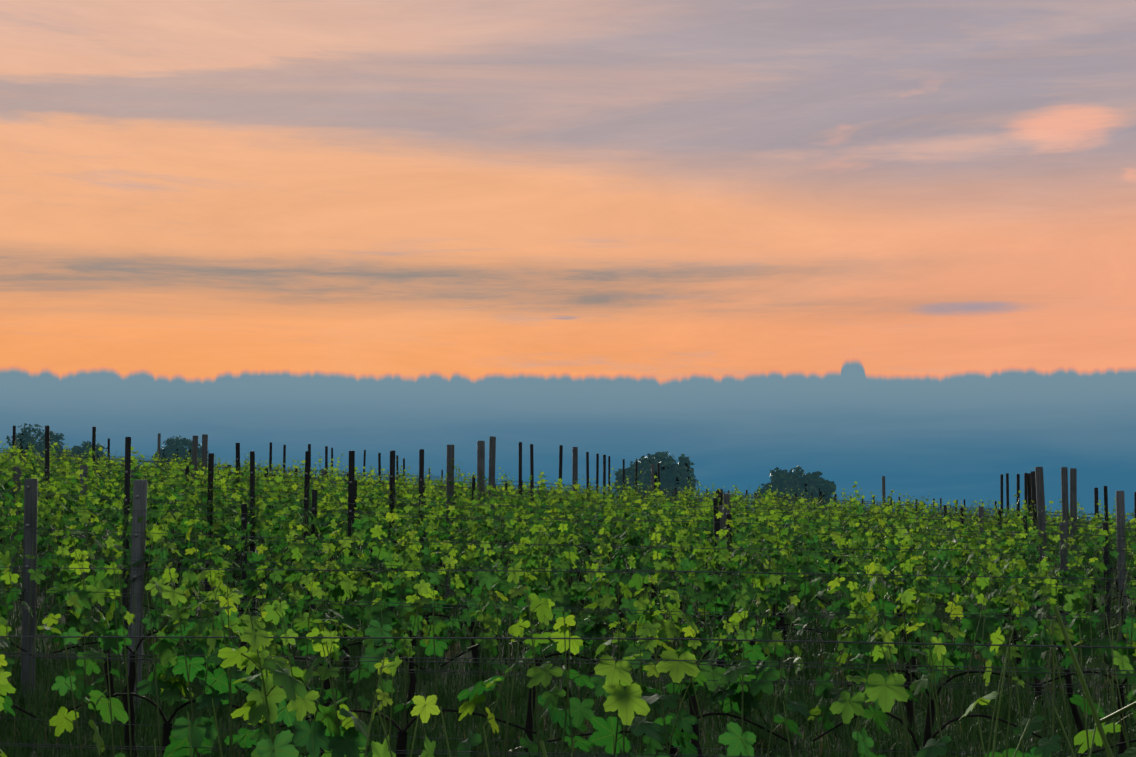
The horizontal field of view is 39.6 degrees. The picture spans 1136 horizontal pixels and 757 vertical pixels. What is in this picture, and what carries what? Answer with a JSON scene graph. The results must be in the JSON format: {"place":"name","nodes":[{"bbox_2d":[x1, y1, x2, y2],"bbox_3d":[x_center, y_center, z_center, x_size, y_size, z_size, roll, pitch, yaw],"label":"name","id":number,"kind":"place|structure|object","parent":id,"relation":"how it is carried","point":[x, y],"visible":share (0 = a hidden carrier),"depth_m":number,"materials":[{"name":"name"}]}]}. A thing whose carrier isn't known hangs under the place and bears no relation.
{"place":"outdoors","nodes":[
{"label":"outdoors","id":0,"kind":"place"},
{"bbox_2d":[5,423,74,496],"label":"tree","id":1,"kind":"object","parent":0,"point":[27,438],"depth_m":154.47,"materials":[{"name":"green plant"}]},
{"bbox_2d":[65,441,107,462],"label":"tree","id":2,"kind":"object","parent":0,"point":[85,445],"depth_m":174.98,"materials":[{"name":"green plant"}]},
{"bbox_2d":[151,436,208,468],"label":"tree","id":3,"kind":"object","parent":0,"point":[172,446],"depth_m":163.01,"materials":[{"name":"green plant"}]},
{"bbox_2d":[0,505,1135,756],"bbox_3d":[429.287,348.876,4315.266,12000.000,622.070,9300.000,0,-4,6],"label":"ground","id":4,"kind":"structure","parent":0,"point":[42,599],"depth_m":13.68,"materials":[{"name":"green plant"}]},
{"bbox_2d":[0,493,1131,756],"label":"vine trunks","id":5,"kind":"object","parent":4,"relation":"on","point":[402,737],"depth_m":10.91,"materials":[{"name":"brown plant"}]},
{"bbox_2d":[0,506,1135,756],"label":"vine leaves","id":6,"kind":"object","parent":5,"relation":"on","point":[884,690],"visible":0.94,"depth_m":7.12,"materials":[{"name":"green plant"}]},
{"bbox_2d":[0,438,1135,644],"bbox_3d":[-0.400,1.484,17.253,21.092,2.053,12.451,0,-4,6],"label":"vine leaves","id":7,"kind":"object","parent":5,"relation":"on","point":[902,568],"visible":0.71,"depth_m":13.69,"materials":[{"name":"green plant"}]},
{"bbox_2d":[0,440,1135,756],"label":"vine shoots","id":8,"kind":"object","parent":5,"relation":"attached to","point":[1006,660],"visible":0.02,"depth_m":7.40,"materials":[{"name":"green plant"}]},
{"bbox_2d":[9,433,1126,713],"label":"vineyard posts","id":9,"kind":"object","parent":4,"relation":"on","point":[137,553],"visible":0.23,"depth_m":18.48,"materials":[{"name":"brown wood"}]},
{"bbox_2d":[1,494,1135,755],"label":"vine canes","id":10,"kind":"object","parent":4,"relation":"on","point":[615,664],"visible":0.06,"depth_m":8.86,"materials":[{"name":"brown plant"}]},
{"bbox_2d":[0,478,1135,756],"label":"vine petioles","id":11,"kind":"object","parent":10,"relation":"on","point":[1118,712],"visible":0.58,"depth_m":8.86,"materials":[{"name":"green plant"}]},
{"bbox_2d":[12,426,1135,670],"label":"vineyard posts","id":12,"kind":"object","parent":4,"relation":"on","point":[1028,490],"visible":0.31,"depth_m":19.39,"materials":[{"name":"brown wood"}]},
{"bbox_2d":[0,448,1135,756],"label":"trellis wires","id":13,"kind":"object","parent":12,"relation":"attached to","point":[784,510],"visible":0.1,"depth_m":9.14,"materials":[{"name":"grey metal"}]},
{"bbox_2d":[24,449,1123,619],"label":"post staples","id":14,"kind":"object","parent":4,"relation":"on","point":[135,535],"visible":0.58,"depth_m":15.46,"materials":[{"name":"grey metal"}]},
{"bbox_2d":[0,0,1135,531],"label":"sky","id":15,"kind":"structure","parent":0,"point":[863,242],"materials":[{"name":"orange"}]},
{"bbox_2d":[614,458,641,494],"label":"tree","id":16,"kind":"object","parent":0,"point":[619,476],"visible":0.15,"depth_m":111.28,"materials":[{"name":"green plant"}]},
{"bbox_2d":[626,451,697,540],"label":"tree","id":17,"kind":"object","parent":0,"point":[669,475],"depth_m":103.43,"materials":[{"name":"green plant"}]},
{"bbox_2d":[756,465,817,511],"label":"tree","id":18,"kind":"object","parent":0,"point":[782,480],"depth_m":97.89,"materials":[{"name":"green plant"}]},
{"bbox_2d":[802,471,835,508],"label":"tree","id":19,"kind":"object","parent":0,"point":[826,486],"depth_m":101.81,"materials":[{"name":"green plant"}]}
]}

